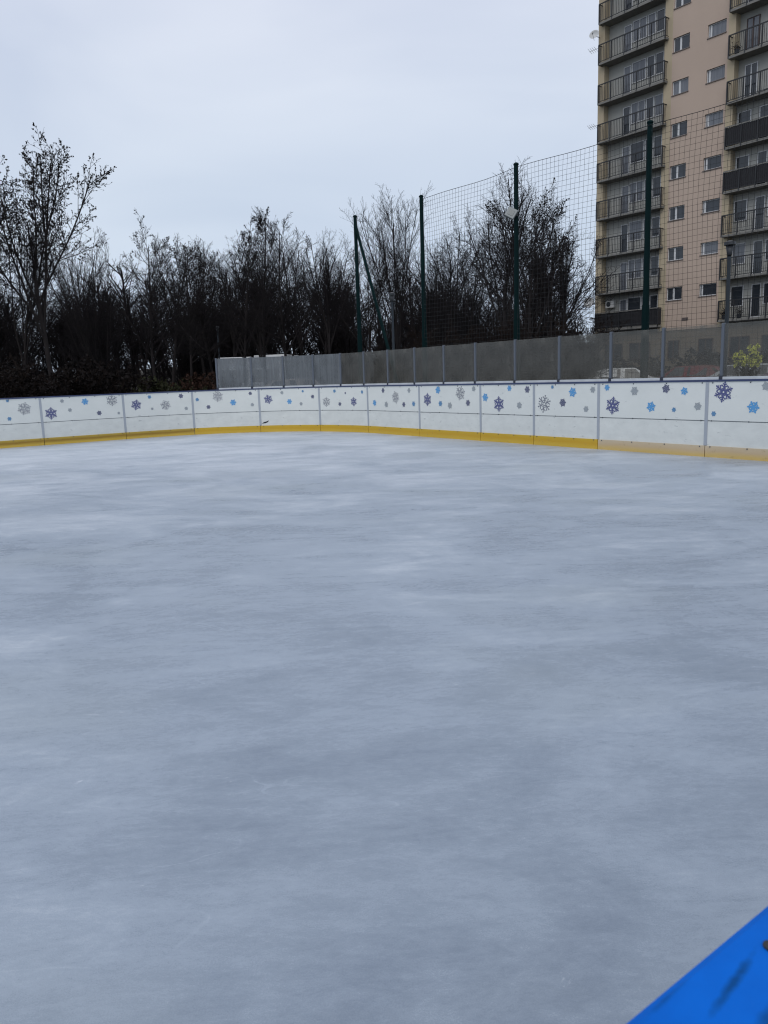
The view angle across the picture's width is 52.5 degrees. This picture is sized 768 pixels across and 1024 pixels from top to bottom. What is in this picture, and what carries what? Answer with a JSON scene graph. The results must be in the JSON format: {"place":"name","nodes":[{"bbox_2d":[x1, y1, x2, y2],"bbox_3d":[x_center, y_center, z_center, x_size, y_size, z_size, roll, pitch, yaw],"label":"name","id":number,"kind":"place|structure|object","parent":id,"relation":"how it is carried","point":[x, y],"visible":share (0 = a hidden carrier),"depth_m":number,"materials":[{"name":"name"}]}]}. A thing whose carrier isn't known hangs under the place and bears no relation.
{"place":"outdoors","nodes":[
{"label":"outdoors","id":0,"kind":"place"},
{"bbox_2d":[0,0,598,371],"label":"sky","id":1,"kind":"structure","parent":0,"point":[207,113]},
{"bbox_2d":[0,431,767,1023],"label":"ice","id":2,"kind":"structure","parent":0,"point":[312,727],"depth_m":3.25,"materials":[{"name":"white ice"}]},
{"bbox_2d":[594,0,767,375],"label":"apartment block","id":3,"kind":"structure","parent":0,"point":[661,60],"depth_m":53.99,"materials":[{"name":"concrete"}]},
{"bbox_2d":[628,258,641,278],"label":"window","id":4,"kind":"structure","parent":3,"relation":"in","point":[639,266],"depth_m":58.53,"materials":[{"name":"grey"}]},
{"bbox_2d":[629,219,642,241],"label":"window","id":5,"kind":"structure","parent":3,"relation":"in","point":[635,226],"depth_m":58.02,"materials":[{"name":"grey"}]},
{"bbox_2d":[629,180,643,202],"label":"window","id":6,"kind":"structure","parent":3,"relation":"in","point":[636,185],"depth_m":57.52,"materials":[{"name":"grey"}]},
{"bbox_2d":[630,140,644,163],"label":"window","id":7,"kind":"structure","parent":3,"relation":"in","point":[637,144],"depth_m":57.05,"materials":[{"name":"grey"}]},
{"bbox_2d":[631,99,645,123],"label":"window","id":8,"kind":"structure","parent":3,"relation":"in","point":[640,105],"depth_m":56.59,"materials":[{"name":"grey"}]},
{"bbox_2d":[632,58,646,83],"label":"window","id":9,"kind":"structure","parent":3,"relation":"in","point":[642,63],"depth_m":56.15,"materials":[{"name":"grey"}]},
{"bbox_2d":[633,15,647,42],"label":"window","id":10,"kind":"structure","parent":3,"relation":"in","point":[642,21],"depth_m":55.69,"materials":[{"name":"grey"}]},
{"bbox_2d":[665,286,681,301],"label":"window","id":11,"kind":"structure","parent":3,"relation":"in","point":[674,293],"depth_m":55.82,"materials":[{"name":"grey"}]},
{"bbox_2d":[666,246,682,261],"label":"window","id":12,"kind":"structure","parent":3,"relation":"in","point":[676,253],"depth_m":55.36,"materials":[{"name":"grey"}]},
{"bbox_2d":[667,205,684,221],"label":"window","id":13,"kind":"structure","parent":3,"relation":"in","point":[680,211],"depth_m":54.86,"materials":[{"name":"grey"}]},
{"bbox_2d":[671,77,688,96],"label":"window","id":14,"kind":"structure","parent":3,"relation":"in","point":[681,86],"depth_m":53.46,"materials":[{"name":"grey"}]},
{"bbox_2d":[672,33,689,53],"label":"window","id":15,"kind":"structure","parent":3,"relation":"in","point":[681,43],"depth_m":52.97,"materials":[{"name":"grey"}]},
{"bbox_2d":[700,241,717,255],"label":"window","id":16,"kind":"structure","parent":3,"relation":"in","point":[710,247],"depth_m":53.33,"materials":[{"name":"grey"}]},
{"bbox_2d":[703,198,719,213],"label":"window","id":17,"kind":"structure","parent":3,"relation":"in","point":[709,204],"depth_m":52.86,"materials":[{"name":"grey"}]},
{"bbox_2d":[702,154,721,171],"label":"window","id":18,"kind":"structure","parent":3,"relation":"in","point":[712,160],"depth_m":52.40,"materials":[{"name":"grey"}]},
{"bbox_2d":[704,110,722,128],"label":"window","id":19,"kind":"structure","parent":3,"relation":"in","point":[714,116],"depth_m":51.89,"materials":[{"name":"grey"}]},
{"bbox_2d":[705,65,724,84],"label":"window","id":20,"kind":"structure","parent":3,"relation":"in","point":[718,73],"depth_m":51.44,"materials":[{"name":"grey"}]},
{"bbox_2d":[707,19,726,39],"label":"window","id":21,"kind":"structure","parent":3,"relation":"in","point":[716,29],"depth_m":50.95,"materials":[{"name":"grey"}]},
{"bbox_2d":[730,285,743,306],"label":"window","id":22,"kind":"structure","parent":3,"relation":"in","point":[735,294],"depth_m":52.62,"materials":[{"name":"grey"}]},
{"bbox_2d":[732,242,745,264],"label":"window","id":23,"kind":"structure","parent":3,"relation":"in","point":[741,245],"depth_m":52.13,"materials":[{"name":"grey"}]},
{"bbox_2d":[729,336,749,355],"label":"window","id":24,"kind":"structure","parent":3,"relation":"in","point":[735,344],"depth_m":52.54,"materials":[{"name":"grey"}]},
{"bbox_2d":[734,199,747,221],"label":"window","id":25,"kind":"structure","parent":3,"relation":"in","point":[741,204],"depth_m":51.67,"materials":[{"name":"grey"}]},
{"bbox_2d":[744,61,758,96],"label":"door","id":26,"kind":"structure","parent":3,"relation":"in","point":[753,67],"depth_m":50.05,"materials":[{"name":"grey glass"}]},
{"bbox_2d":[746,14,760,49],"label":"door","id":27,"kind":"structure","parent":3,"relation":"in","point":[754,20],"depth_m":49.55,"materials":[{"name":"grey"}]},
{"bbox_2d":[750,283,761,316],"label":"door","id":28,"kind":"structure","parent":3,"relation":"in","point":[756,291],"depth_m":51.67,"materials":[{"name":"grey"}]},
{"bbox_2d":[752,239,763,273],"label":"door","id":29,"kind":"structure","parent":3,"relation":"in","point":[759,257],"depth_m":51.18,"materials":[{"name":"grey"}]},
{"bbox_2d":[754,195,765,229],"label":"door","id":30,"kind":"structure","parent":3,"relation":"in","point":[759,201],"depth_m":50.72,"materials":[{"name":"grey"}]},
{"label":"ground","id":31,"kind":"structure","parent":0,"visible":0},
{"bbox_2d":[0,155,34,275],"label":"bare tree","id":32,"kind":"object","parent":31,"relation":"on","point":[3,226],"visible":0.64,"depth_m":32.76,"materials":[{"name":"brown plant"}]},
{"bbox_2d":[0,397,44,447],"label":"rink board","id":33,"kind":"object","parent":31,"relation":"on","point":[21,422],"visible":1,"depth_m":19.22,"materials":[{"name":"grey plastic"}]},
{"bbox_2d":[0,215,67,369],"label":"bare tree","id":34,"kind":"object","parent":31,"relation":"on","point":[28,317],"visible":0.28,"depth_m":47.19,"materials":[{"name":"brown plant"}]},
{"bbox_2d":[0,353,110,397],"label":"shrub","id":35,"kind":"object","parent":31,"relation":"on","point":[23,385],"visible":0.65,"depth_m":25.30,"materials":[{"name":"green plant"}]},
{"bbox_2d":[0,122,116,383],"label":"bare tree","id":36,"kind":"object","parent":31,"relation":"on","point":[37,282],"visible":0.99,"depth_m":32.77,"materials":[{"name":"brown plant"}]},
{"bbox_2d":[40,242,108,375],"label":"bare tree","id":37,"kind":"object","parent":31,"relation":"on","point":[67,303],"visible":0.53,"depth_m":43.95,"materials":[{"name":"brown plant"}]},
{"bbox_2d":[40,393,126,444],"bbox_3d":[-7.729,-2.382,20.112,2.078,1.268,0.122,-9,12,-34],"label":"rink board","id":38,"kind":"object","parent":31,"relation":"on","point":[81,418],"visible":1,"depth_m":20.05,"materials":[{"name":"grey plastic"}]},
{"bbox_2d":[48,227,128,391],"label":"bare tree","id":39,"kind":"object","parent":31,"relation":"on","point":[100,353],"visible":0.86,"depth_m":40.27,"materials":[{"name":"brown plant"}]},
{"bbox_2d":[32,354,156,395],"bbox_3d":[-9.545,-3.951,25.771,4.506,2.541,2.558,6,13,38],"label":"shrub","id":40,"kind":"object","parent":31,"relation":"on","point":[83,383],"visible":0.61,"depth_m":25.26,"materials":[{"name":"brown plant"}]},
{"bbox_2d":[98,209,218,376],"bbox_3d":[-10.721,-10.043,39.136,5.654,9.992,4.125,2,11,21],"label":"bare tree","id":41,"kind":"object","parent":31,"relation":"on","point":[157,293],"visible":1,"depth_m":39.07,"materials":[{"name":"brown plant"}]},
{"bbox_2d":[122,391,194,438],"bbox_3d":[-6.103,-2.620,21.154,1.883,1.268,0.196,-7,11,-28],"label":"rink board","id":42,"kind":"object","parent":31,"relation":"on","point":[157,414],"visible":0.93,"depth_m":21.14,"materials":[{"name":"grey plastic"}]},
{"bbox_2d":[120,375,207,392],"bbox_3d":[-7.294,-3.718,26.093,2.521,1.817,2.452,-9,12,-33],"label":"shrub","id":43,"kind":"object","parent":31,"relation":"on","point":[162,386],"visible":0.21,"depth_m":25.64,"materials":[{"name":"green plant"}]},
{"bbox_2d":[118,235,220,389],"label":"bare tree","id":44,"kind":"object","parent":31,"relation":"on","point":[174,357],"visible":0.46,"depth_m":49.08,"materials":[{"name":"brown plant"}]},
{"bbox_2d":[144,235,228,378],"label":"bare tree","id":45,"kind":"object","parent":31,"relation":"on","point":[201,358],"visible":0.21,"depth_m":52.16,"materials":[{"name":"brown plant"}]},
{"bbox_2d":[169,371,214,390],"bbox_3d":[-6.274,-3.869,26.587,1.698,1.874,2.051,-9,12,-37],"label":"shrub","id":46,"kind":"object","parent":31,"relation":"on","point":[197,382],"visible":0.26,"depth_m":26.18,"materials":[{"name":"brown plant"}]},
{"bbox_2d":[163,239,238,388],"bbox_3d":[-9.520,-9.803,40.895,4.186,8.829,6.157,-2,10,0],"label":"bare tree","id":47,"kind":"object","parent":31,"relation":"on","point":[202,318],"visible":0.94,"depth_m":39.90,"materials":[{"name":"brown plant"}]},
{"bbox_2d":[163,237,243,377],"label":"bare tree","id":48,"kind":"object","parent":31,"relation":"on","point":[189,321],"visible":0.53,"depth_m":46.55,"materials":[{"name":"brown plant"}]},
{"bbox_2d":[192,388,261,434],"bbox_3d":[-4.360,-2.770,21.670,1.869,1.268,0.204,-3,10,-5],"label":"rink board","id":49,"kind":"object","parent":31,"relation":"on","point":[227,411],"visible":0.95,"depth_m":21.64,"materials":[{"name":"grey plastic"}]},
{"bbox_2d":[215,358,250,389],"bbox_3d":[-4.176,-3.836,21.568,0.968,0.854,0.087,-2,10,-3],"label":"clear screen","id":50,"kind":"object","parent":49,"relation":"on","point":[237,376],"visible":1,"depth_m":21.57,"materials":[{"name":"grey plastic"}]},
{"bbox_2d":[190,230,284,356],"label":"bare tree","id":51,"kind":"object","parent":31,"relation":"on","point":[225,273],"visible":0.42,"depth_m":49.27,"materials":[{"name":"brown plant"}]},
{"bbox_2d":[197,226,288,356],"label":"bare tree","id":52,"kind":"object","parent":31,"relation":"on","point":[259,350],"visible":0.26,"depth_m":49.06,"materials":[{"name":"brown plant"}]},
{"bbox_2d":[219,217,281,357],"bbox_3d":[-6.603,-9.854,39.001,3.409,9.392,3.310,-2,10,0],"label":"bare tree","id":53,"kind":"object","parent":31,"relation":"on","point":[238,310],"visible":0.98,"depth_m":38.68,"materials":[{"name":"brown plant"}]},
{"bbox_2d":[240,207,292,365],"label":"bare tree","id":54,"kind":"object","parent":31,"relation":"on","point":[262,310],"visible":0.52,"depth_m":41.28,"materials":[{"name":"brown plant"}]},
{"bbox_2d":[234,207,338,375],"bbox_3d":[-4.320,-10.390,39.963,6.046,9.957,5.301,-7,11,-27],"label":"bare tree","id":55,"kind":"object","parent":31,"relation":"on","point":[281,333],"visible":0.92,"depth_m":39.27,"materials":[{"name":"brown plant"}]},
{"bbox_2d":[258,386,320,431],"bbox_3d":[-2.564,-2.796,21.471,1.849,1.268,0.202,1,10,18],"label":"rink board","id":56,"kind":"object","parent":31,"relation":"on","point":[286,409],"visible":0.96,"depth_m":21.46,"materials":[{"name":"grey plastic"}]},
{"bbox_2d":[249,356,282,387],"bbox_3d":[-3.246,-3.858,21.512,0.927,0.854,0.085,0,10,9],"label":"clear screen","id":57,"kind":"object","parent":56,"relation":"on","point":[269,375],"visible":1,"depth_m":21.51,"materials":[{"name":"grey plastic"}]},
{"bbox_2d":[281,355,312,386],"bbox_3d":[-2.365,-3.846,21.278,0.927,0.854,0.085,2,11,20],"label":"clear screen","id":58,"kind":"object","parent":56,"relation":"on","point":[301,374],"visible":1,"depth_m":21.28,"materials":[{"name":"grey plastic"}]},
{"bbox_2d":[247,228,361,355],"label":"bare tree","id":59,"kind":"object","parent":31,"relation":"on","point":[296,311],"visible":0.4,"depth_m":52.80,"materials":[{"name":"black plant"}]},
{"bbox_2d":[0,242,617,396],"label":"distant wood","id":60,"kind":"object","parent":31,"relation":"on","point":[345,346],"visible":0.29,"depth_m":54.60,"materials":[{"name":"black plant"}]},
{"bbox_2d":[285,228,365,364],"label":"bare tree","id":61,"kind":"object","parent":31,"relation":"on","point":[337,305],"visible":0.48,"depth_m":49.20,"materials":[{"name":"brown plant"}]},
{"bbox_2d":[300,236,361,353],"bbox_3d":[-2.555,-9.674,39.735,3.061,8.515,1.980,-8,12,-32],"label":"bare tree","id":62,"kind":"object","parent":31,"relation":"on","point":[326,298],"visible":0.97,"depth_m":39.30,"materials":[{"name":"brown plant"}]},
{"bbox_2d":[318,385,368,432],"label":"rink board","id":63,"kind":"object","parent":31,"relation":"on","point":[344,408],"visible":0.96,"depth_m":20.62,"materials":[{"name":"grey plastic"}]},
{"bbox_2d":[311,354,339,386],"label":"clear screen","id":64,"kind":"object","parent":63,"relation":"on","point":[328,374],"visible":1,"depth_m":20.88,"materials":[{"name":"grey plastic"}]},
{"bbox_2d":[311,240,406,383],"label":"bare tree","id":65,"kind":"object","parent":31,"relation":"on","point":[369,328],"visible":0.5,"depth_m":48.01,"materials":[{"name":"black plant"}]},
{"bbox_2d":[353,215,398,383],"bbox_3d":[-0.082,-5.489,22.376,0.160,6.127,2.183,-10,13,-40],"label":"net pole","id":66,"kind":"object","parent":31,"relation":"on","point":[357,238],"visible":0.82,"depth_m":22.69,"materials":[{"name":"metal"}]},
{"bbox_2d":[339,183,431,380],"bbox_3d":[0.386,-10.885,38.522,4.342,11.135,5.159,-11,14,-43],"label":"bare tree","id":67,"kind":"object","parent":31,"relation":"on","point":[395,282],"visible":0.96,"depth_m":38.54,"materials":[{"name":"brown plant"}]},
{"bbox_2d":[389,292,394,382],"bbox_3d":[0.369,-5.949,29.407,0.250,4.540,0.250,-2,10,0],"label":"park lamp","id":68,"kind":"object","parent":31,"relation":"on","point":[391,294],"visible":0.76,"depth_m":29.20,"materials":[{"name":"grey"}]},
{"bbox_2d":[367,384,420,435],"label":"rink board","id":69,"kind":"object","parent":31,"relation":"on","point":[394,409],"visible":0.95,"depth_m":19.05,"materials":[{"name":"grey plastic"}]},
{"bbox_2d":[419,195,427,381],"bbox_3d":[1.072,-5.273,20.870,0.155,6.110,0.155,-2,10,0],"label":"net pole","id":70,"kind":"object","parent":31,"relation":"on","point":[424,350],"visible":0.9,"depth_m":20.75,"materials":[{"name":"metal"}]},
{"bbox_2d":[423,168,513,381],"bbox_3d":[2.068,-5.113,19.437,0.109,5.808,3.504,-9,12,-34],"label":"ball net","id":71,"kind":"object","parent":70,"relation":"attached to","point":[494,367],"visible":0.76,"depth_m":19.19,"materials":[{"name":"black fabric"}]},
{"bbox_2d":[368,322,481,382],"bbox_3d":[1.730,-6.416,33.962,4.861,3.820,4.040,-2,10,0],"label":"shrub","id":72,"kind":"object","parent":31,"relation":"on","point":[431,366],"visible":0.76,"depth_m":33.37,"materials":[{"name":"brown plant"}]},
{"bbox_2d":[388,236,478,380],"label":"bare tree","id":73,"kind":"object","parent":31,"relation":"on","point":[430,323],"visible":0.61,"depth_m":44.02,"materials":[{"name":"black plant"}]},
{"bbox_2d":[391,212,498,381],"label":"bare tree","id":74,"kind":"object","parent":31,"relation":"on","point":[448,264],"visible":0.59,"depth_m":45.20,"materials":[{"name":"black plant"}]},
{"bbox_2d":[419,383,481,440],"bbox_3d":[1.484,-2.220,17.412,0.122,1.268,2.148,-9,12,-34],"label":"rink board","id":75,"kind":"object","parent":31,"relation":"on","point":[451,411],"visible":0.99,"depth_m":17.31,"materials":[{"name":"grey plastic"}]},
{"bbox_2d":[426,218,512,381],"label":"bare tree","id":76,"kind":"object","parent":31,"relation":"on","point":[474,313],"visible":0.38,"depth_m":49.51,"materials":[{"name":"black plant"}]},
{"bbox_2d":[440,307,550,380],"bbox_3d":[5.129,-6.789,34.471,4.793,4.156,6.806,-6,11,-23],"label":"shrub","id":77,"kind":"object","parent":31,"relation":"on","point":[497,362],"visible":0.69,"depth_m":33.50,"materials":[{"name":"brown plant"}]},
{"bbox_2d":[480,383,535,444],"bbox_3d":[2.539,-1.996,15.928,0.122,1.268,1.578,-9,12,-34],"label":"rink board","id":78,"kind":"object","parent":31,"relation":"on","point":[508,413],"visible":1,"depth_m":15.86,"materials":[{"name":"grey plastic"}]},
{"bbox_2d":[474,341,512,382],"bbox_3d":[2.280,-3.101,16.130,0.070,0.854,1.199,-9,12,-34],"label":"clear screen","id":79,"kind":"object","parent":78,"relation":"on","point":[475,363],"visible":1,"depth_m":16.53,"materials":[{"name":"grey metal"}]},
{"bbox_2d":[513,338,556,382],"bbox_3d":[2.958,-2.956,15.176,0.070,0.854,1.179,-9,12,-34],"label":"clear screen","id":80,"kind":"object","parent":78,"relation":"on","point":[515,380],"visible":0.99,"depth_m":15.56,"materials":[{"name":"grey metal"}]},
{"bbox_2d":[513,162,519,380],"bbox_3d":[3.068,-4.841,18.023,0.155,6.110,0.155,-2,10,0],"label":"net pole","id":81,"kind":"object","parent":31,"relation":"on","point":[516,264],"visible":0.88,"depth_m":17.86,"materials":[{"name":"metal"}]},
{"bbox_2d":[517,126,646,380],"bbox_3d":[4.114,-4.697,16.670,0.109,5.808,3.433,-9,12,-37],"label":"ball net","id":82,"kind":"object","parent":81,"relation":"attached to","point":[574,369],"visible":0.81,"depth_m":16.42,"materials":[{"name":"black fabric"}]},
{"bbox_2d":[480,257,558,337],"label":"bare tree","id":83,"kind":"object","parent":31,"relation":"on","point":[501,307],"visible":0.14,"depth_m":52.27,"materials":[{"name":"brown plant"}]},
{"bbox_2d":[472,217,594,378],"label":"bare tree","id":84,"kind":"object","parent":31,"relation":"on","point":[526,310],"visible":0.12,"depth_m":48.04,"materials":[{"name":"brown plant"}]},
{"bbox_2d":[502,321,609,379],"bbox_3d":[7.423,-6.231,32.660,3.984,3.524,3.608,7,13,42],"label":"shrub","id":85,"kind":"object","parent":31,"relation":"on","point":[552,366],"visible":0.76,"depth_m":32.73,"materials":[{"name":"brown plant"}]},
{"bbox_2d":[534,381,599,448],"bbox_3d":[3.441,-1.804,14.660,0.122,1.268,1.613,-9,12,-34],"label":"rink board","id":86,"kind":"object","parent":31,"relation":"on","point":[567,414],"visible":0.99,"depth_m":14.58,"materials":[{"name":"grey plastic"}]},
{"bbox_2d":[557,334,607,381],"bbox_3d":[3.640,-2.811,14.217,0.070,0.854,1.209,-9,12,-34],"label":"clear screen","id":87,"kind":"object","parent":86,"relation":"on","point":[559,379],"visible":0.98,"depth_m":14.61,"materials":[{"name":"grey metal"}]},
{"bbox_2d":[613,356,672,376],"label":"shrub","id":88,"kind":"object","parent":31,"relation":"on","point":[652,373],"visible":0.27,"depth_m":43.96,"materials":[{"name":"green plant"}]},
{"bbox_2d":[640,120,653,377],"bbox_3d":[5.163,-4.440,15.334,0.155,6.110,0.155,-2,10,0],"label":"net pole","id":89,"kind":"object","parent":31,"relation":"on","point":[645,326],"visible":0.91,"depth_m":15.21,"materials":[{"name":"green metal"}]},
{"bbox_2d":[645,89,767,377],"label":"ball net","id":90,"kind":"object","parent":89,"relation":"attached to","point":[705,353],"visible":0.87,"depth_m":14.11,"materials":[{"name":"black fabric"}]},
{"bbox_2d":[598,380,708,456],"bbox_3d":[4.509,-1.576,13.158,0.122,1.268,2.158,-9,12,-34],"label":"rink board","id":91,"kind":"object","parent":31,"relation":"on","point":[665,417],"visible":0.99,"depth_m":13.04,"materials":[{"name":"grey plastic"}]},
{"bbox_2d":[608,330,659,380],"bbox_3d":[4.290,-2.673,13.303,0.070,0.854,1.069,-9,12,-34],"label":"clear screen","id":92,"kind":"object","parent":91,"relation":"on","point":[610,378],"visible":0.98,"depth_m":13.65,"materials":[{"name":"grey metal"}]},
{"bbox_2d":[660,325,718,379],"bbox_3d":[4.899,-2.543,12.446,0.070,0.854,1.069,-9,12,-34],"label":"clear screen","id":93,"kind":"object","parent":91,"relation":"on","point":[663,345],"visible":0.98,"depth_m":12.79,"materials":[{"name":"grey metal"}]},
{"bbox_2d":[627,906,767,1023],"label":"rink board","id":94,"kind":"object","parent":31,"relation":"on","point":[726,982],"visible":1,"depth_m":0.31,"materials":[{"name":"blue plastic"}]},
{"bbox_2d":[670,347,760,367],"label":"shrub","id":95,"kind":"object","parent":31,"relation":"on","point":[709,360],"visible":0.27,"depth_m":42.00,"materials":[{"name":"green plant"}]},
{"bbox_2d":[724,240,735,376],"bbox_3d":[7.878,-4.039,17.938,0.250,4.240,0.250,-2,10,0],"label":"park lamp","id":96,"kind":"object","parent":31,"relation":"on","point":[729,244],"visible":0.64,"depth_m":17.73,"materials":[{"name":"grey"}]},
{"bbox_2d":[705,379,767,460],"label":"rink board","id":97,"kind":"object","parent":31,"relation":"on","point":[737,419],"visible":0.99,"depth_m":11.85,"materials":[{"name":"grey plastic"}]},
{"bbox_2d":[719,323,767,378],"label":"clear screen","id":98,"kind":"object","parent":97,"relation":"on","point":[722,353],"visible":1,"depth_m":11.95,"materials":[{"name":"grey metal"}]},
{"bbox_2d":[732,343,763,375],"bbox_3d":[10.469,-3.797,22.407,0.882,2.051,0.962,-2,10,0],"label":"shrub","id":99,"kind":"object","parent":31,"relation":"on","point":[743,361],"visible":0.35,"depth_m":22.25,"materials":[{"name":"green plant"}]},
{"label":"road","id":100,"kind":"structure","parent":0,"visible":0},
{"bbox_2d":[451,156,560,380],"bbox_3d":[5.396,-9.898,34.670,4.719,10.173,7.405,-2,10,0],"label":"bare tree","id":101,"kind":"object","parent":100,"relation":"on","point":[508,271],"visible":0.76,"depth_m":33.33,"materials":[{"name":"brown plant"}]},
{"bbox_2d":[456,178,584,379],"bbox_3d":[6.897,-10.851,38.174,6.405,10.734,6.220,-2,10,0],"label":"bare tree","id":102,"kind":"object","parent":100,"relation":"on","point":[532,278],"visible":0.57,"depth_m":38.53,"materials":[{"name":"brown plant"}]},
{"bbox_2d":[527,232,572,347],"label":"bare tree","id":103,"kind":"object","parent":100,"relation":"on","point":[540,301],"visible":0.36,"depth_m":45.57,"materials":[{"name":"brown plant"}]},
{"bbox_2d":[532,223,604,375],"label":"bare tree","id":104,"kind":"object","parent":100,"relation":"on","point":[565,295],"visible":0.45,"depth_m":45.34,"materials":[{"name":"brown plant"}]},
{"bbox_2d":[525,306,636,379],"bbox_3d":[9.047,-7.242,35.714,5.009,4.355,5.470,-2,10,0],"label":"shrub","id":105,"kind":"object","parent":100,"relation":"on","point":[571,332],"visible":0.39,"depth_m":35.21,"materials":[{"name":"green plant"}]},
{"bbox_2d":[588,368,650,378],"bbox_3d":[11.992,-6.338,38.149,4.150,1.480,1.810,0,10,12],"label":"parked car","id":106,"kind":"object","parent":100,"relation":"on","point":[626,375],"visible":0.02,"depth_m":37.44,"materials":[{"name":"grey metal"}]},
{"bbox_2d":[660,365,719,377],"bbox_3d":[14.496,-6.268,37.263,1.810,1.480,4.150,-9,12,-36],"label":"parked car","id":107,"kind":"object","parent":100,"relation":"on","point":[691,371],"visible":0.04,"depth_m":36.17,"materials":[{"name":"grey metal"}]},
{"bbox_2d":[707,363,767,376],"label":"parked car","id":108,"kind":"object","parent":100,"relation":"on","point":[764,370],"visible":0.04,"depth_m":33.57,"materials":[{"name":"silver metal"}]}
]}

